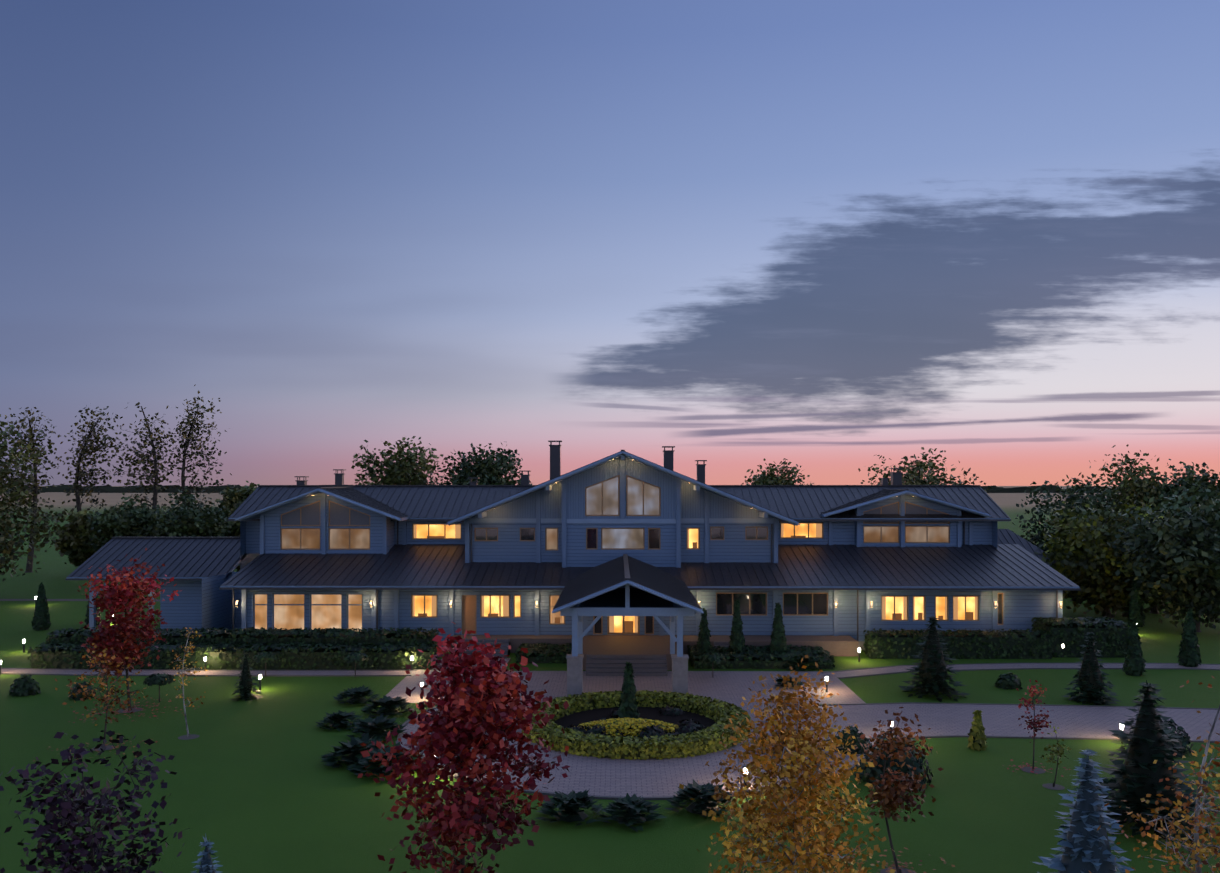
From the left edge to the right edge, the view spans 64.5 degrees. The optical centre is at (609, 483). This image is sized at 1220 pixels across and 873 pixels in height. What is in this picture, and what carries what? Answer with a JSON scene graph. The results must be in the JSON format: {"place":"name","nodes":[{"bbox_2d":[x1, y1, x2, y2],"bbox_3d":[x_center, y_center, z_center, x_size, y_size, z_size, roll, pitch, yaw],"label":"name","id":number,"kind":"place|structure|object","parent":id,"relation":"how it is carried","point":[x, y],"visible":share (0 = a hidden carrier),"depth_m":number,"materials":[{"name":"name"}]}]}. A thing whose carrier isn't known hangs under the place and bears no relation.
{"place":"outdoors","nodes":[
{"label":"outdoors","id":0,"kind":"place"},
{"bbox_2d":[0,486,1219,872],"bbox_3d":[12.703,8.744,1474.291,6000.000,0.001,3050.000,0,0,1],"label":"ground","id":1,"kind":"structure","parent":0,"point":[256,786],"depth_m":28.74,"materials":[{"name":"green plant"}]},
{"bbox_2d":[0,407,69,572],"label":"poplar","id":2,"kind":"object","parent":1,"relation":"on","point":[33,499],"visible":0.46,"depth_m":95.03,"materials":[{"name":"green plant"}]},
{"bbox_2d":[0,414,74,580],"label":"tree","id":3,"kind":"object","parent":1,"relation":"on","point":[6,548],"visible":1,"depth_m":73.42,"materials":[{"name":"green plant"}]},
{"bbox_2d":[51,508,102,566],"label":"tree","id":4,"kind":"object","parent":1,"relation":"on","point":[76,548],"visible":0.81,"depth_m":90.74,"materials":[{"name":"green plant"}]},
{"bbox_2d":[56,405,129,515],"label":"poplar","id":5,"kind":"object","parent":1,"relation":"on","point":[79,475],"visible":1,"depth_m":97.06,"materials":[{"name":"green plant"}]},
{"bbox_2d":[0,730,188,872],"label":"purple leaf tree","id":6,"kind":"object","parent":1,"relation":"on","point":[68,808],"visible":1,"depth_m":15.39,"materials":[{"name":"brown plant"}]},
{"bbox_2d":[55,643,147,744],"bbox_3d":[-16.645,7.065,31.790,2.848,3.471,2.573,0,0,1],"label":"tree","id":7,"kind":"object","parent":1,"relation":"on","point":[108,693],"visible":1,"depth_m":31.87,"materials":[{"name":"brown plant"}]},
{"bbox_2d":[79,492,169,580],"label":"tree","id":8,"kind":"object","parent":1,"relation":"on","point":[115,521],"visible":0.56,"depth_m":82.62,"materials":[{"name":"green plant"}]},
{"bbox_2d":[77,548,181,710],"bbox_3d":[-18.481,5.655,37.026,3.274,6.288,3.385,0,0,38],"label":"red tree","id":9,"kind":"object","parent":1,"relation":"on","point":[114,635],"visible":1,"depth_m":36.73,"materials":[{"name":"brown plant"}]},
{"bbox_2d":[99,402,179,509],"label":"poplar","id":10,"kind":"object","parent":1,"relation":"on","point":[154,472],"visible":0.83,"depth_m":94.66,"materials":[{"name":"green plant"}]},
{"bbox_2d":[166,627,207,736],"bbox_3d":[-14.572,6.880,33.221,1.018,3.840,1.415,0,0,29],"label":"birch sapling","id":11,"kind":"object","parent":1,"relation":"on","point":[182,674],"visible":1,"depth_m":33.32,"materials":[{"name":"yellow plant"}]},
{"bbox_2d":[136,486,238,536],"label":"tree","id":12,"kind":"object","parent":1,"relation":"on","point":[186,521],"visible":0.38,"depth_m":81.90,"materials":[{"name":"green plant"}]},
{"bbox_2d":[148,384,231,517],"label":"poplar","id":13,"kind":"object","parent":1,"relation":"on","point":[187,437],"visible":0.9,"depth_m":96.94,"materials":[{"name":"green plant"}]},
{"bbox_2d":[191,833,221,872],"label":"blue spruce","id":14,"kind":"object","parent":1,"relation":"on","point":[206,865],"visible":1,"depth_m":18.46,"materials":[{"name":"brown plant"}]},
{"bbox_2d":[215,481,259,571],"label":"tree","id":15,"kind":"object","parent":1,"relation":"on","point":[234,497],"visible":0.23,"depth_m":88.64,"materials":[{"name":"green plant"}]},
{"bbox_2d":[230,649,263,701],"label":"spruce","id":16,"kind":"object","parent":1,"relation":"on","point":[245,686],"visible":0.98,"depth_m":39.13,"materials":[{"name":"green plant"}]},
{"bbox_2d":[351,435,446,484],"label":"tree","id":17,"kind":"object","parent":1,"relation":"on","point":[404,470],"visible":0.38,"depth_m":103.76,"materials":[{"name":"green plant"}]},
{"bbox_2d":[357,622,570,872],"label":"red maple","id":18,"kind":"object","parent":1,"relation":"on","point":[467,716],"visible":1,"depth_m":17.66,"materials":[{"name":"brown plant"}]},
{"bbox_2d":[429,441,532,484],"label":"tree","id":19,"kind":"object","parent":1,"relation":"on","point":[489,470],"visible":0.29,"depth_m":103.14,"materials":[{"name":"green plant"}]},
{"bbox_2d":[33,694,1070,872],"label":"fallen leaves","id":20,"kind":"object","parent":1,"relation":"on","point":[889,867],"visible":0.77,"depth_m":29.88,"materials":[{"name":"orange plant"}]},
{"bbox_2d":[0,596,1137,784],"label":"garden lights","id":21,"kind":"object","parent":1,"relation":"on","point":[421,685],"visible":0.44,"depth_m":40.77,"materials":[{"name":"grey"}]},
{"bbox_2d":[65,441,1080,696],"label":"house","id":22,"kind":"structure","parent":1,"relation":"on","point":[611,565],"depth_m":52.55,"materials":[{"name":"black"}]},
{"bbox_2d":[92,707,1064,872],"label":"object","id":23,"kind":"object","parent":1,"relation":"on","point":[1025,769],"visible":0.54,"depth_m":29.50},
{"bbox_2d":[27,616,1130,669],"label":"hedges","id":24,"kind":"object","parent":1,"relation":"on","point":[328,648],"visible":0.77,"depth_m":46.78,"materials":[{"name":"green plant"}]},
{"bbox_2d":[9,651,1193,831],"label":"shrubs","id":25,"kind":"object","parent":1,"relation":"on","point":[572,802],"visible":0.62,"depth_m":29.99,"materials":[{"name":"green plant"}]},
{"bbox_2d":[5,484,1214,492],"bbox_3d":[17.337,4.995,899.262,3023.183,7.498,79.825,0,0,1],"label":"treeline","id":26,"kind":"object","parent":1,"relation":"on","point":[111,489],"visible":0.19,"depth_m":873.98,"materials":[{"name":"green plant"}]},
{"bbox_2d":[31,575,1201,750],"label":"conical evergreen shrubs","id":27,"kind":"object","parent":1,"relation":"on","point":[1189,655],"visible":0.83,"depth_m":46.06,"materials":[{"name":"green plant"}]},
{"bbox_2d":[522,690,750,759],"bbox_3d":[0.916,8.488,34.556,8.169,0.626,8.211,0,0,1],"label":"flower bed","id":28,"kind":"object","parent":1,"relation":"on","point":[669,724],"visible":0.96,"depth_m":33.53,"materials":[{"name":"green plant"}]},
{"bbox_2d":[741,458,813,484],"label":"tree","id":29,"kind":"object","parent":1,"relation":"on","point":[770,477],"visible":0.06,"depth_m":109.99,"materials":[{"name":"green plant"}]},
{"bbox_2d":[679,655,895,872],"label":"autumn tree","id":30,"kind":"object","parent":1,"relation":"on","point":[793,803],"visible":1,"depth_m":15.12,"materials":[{"name":"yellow plant"}]},
{"bbox_2d":[855,707,943,872],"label":"orange tree","id":31,"kind":"object","parent":1,"relation":"on","point":[886,793],"visible":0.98,"depth_m":21.50,"materials":[{"name":"brown plant"}]},
{"bbox_2d":[858,447,992,492],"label":"tree","id":32,"kind":"object","parent":1,"relation":"on","point":[912,477],"visible":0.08,"depth_m":103.33,"materials":[{"name":"green plant"}]},
{"bbox_2d":[899,616,968,701],"bbox_3d":[13.381,7.105,40.020,2.777,3.339,3.044,0,0,1],"label":"spruce","id":33,"kind":"object","parent":1,"relation":"on","point":[932,674],"visible":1,"depth_m":39.72,"materials":[{"name":"green plant"}]},
{"bbox_2d":[1016,679,1053,768],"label":"red sapling","id":34,"kind":"object","parent":1,"relation":"on","point":[1038,722],"visible":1,"depth_m":29.43,"materials":[{"name":"brown plant"}]},
{"bbox_2d":[1039,724,1070,786],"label":"young tree","id":35,"kind":"object","parent":1,"relation":"on","point":[1061,751],"visible":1,"depth_m":27.82,"materials":[{"name":"brown plant"}]},
{"bbox_2d":[1011,473,1145,581],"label":"tree","id":36,"kind":"object","parent":1,"relation":"on","point":[1071,498],"visible":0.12,"depth_m":78.81,"materials":[{"name":"green plant"}]},
{"bbox_2d":[1030,749,1133,872],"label":"blue spruce","id":37,"kind":"object","parent":1,"relation":"on","point":[1085,845],"visible":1,"depth_m":18.19,"materials":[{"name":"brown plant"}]},
{"bbox_2d":[1063,632,1121,704],"bbox_3d":[19.260,7.457,38.807,2.232,3.200,2.156,0,0,39],"label":"spruce","id":38,"kind":"object","parent":1,"relation":"on","point":[1091,684],"visible":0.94,"depth_m":38.50,"materials":[{"name":"green plant"}]},
{"bbox_2d":[1034,493,1173,617],"bbox_3d":[32.455,4.781,63.034,9.096,8.333,9.221,0,0,31],"label":"tree","id":39,"kind":"object","parent":1,"relation":"on","point":[1077,542],"visible":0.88,"depth_m":62.09,"materials":[{"name":"green plant"}]},
{"bbox_2d":[1089,444,1215,524],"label":"tree","id":40,"kind":"object","parent":1,"relation":"on","point":[1136,485],"visible":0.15,"depth_m":77.08,"materials":[{"name":"green plant"}]},
{"bbox_2d":[1089,676,1219,872],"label":"autumn tree","id":41,"kind":"object","parent":1,"relation":"on","point":[1197,855],"visible":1,"depth_m":16.00,"materials":[{"name":"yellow plant"}]},
{"bbox_2d":[1095,679,1215,844],"bbox_3d":[13.685,6.871,24.515,3.088,3.806,3.033,0,0,29],"label":"conifer tree","id":42,"kind":"object","parent":1,"relation":"on","point":[1138,773],"visible":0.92,"depth_m":24.19,"materials":[{"name":"green plant"}]},
{"bbox_2d":[1126,530,1185,614],"bbox_3d":[36.366,5.471,64.996,7.565,6.714,7.956,0,0,21],"label":"tree","id":43,"kind":"object","parent":1,"relation":"on","point":[1153,609],"depth_m":63.99,"materials":[{"name":"green plant"}]},
{"bbox_2d":[1096,487,1219,633],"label":"tree","id":44,"kind":"object","parent":1,"relation":"on","point":[1182,567],"visible":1,"depth_m":55.93,"materials":[{"name":"green plant"}]},
{"bbox_2d":[1128,459,1219,522],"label":"tree","id":45,"kind":"object","parent":1,"relation":"on","point":[1198,481],"visible":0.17,"depth_m":74.44,"materials":[{"name":"green plant"}]},
{"bbox_2d":[0,599,1219,799],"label":"paving","id":46,"kind":"structure","parent":0,"point":[616,779],"depth_m":36.46,"materials":[{"name":"stone"}]},
{"bbox_2d":[0,0,1219,485],"label":"sky","id":47,"kind":"structure","parent":0,"point":[824,237],"materials":[{"name":"blue"}]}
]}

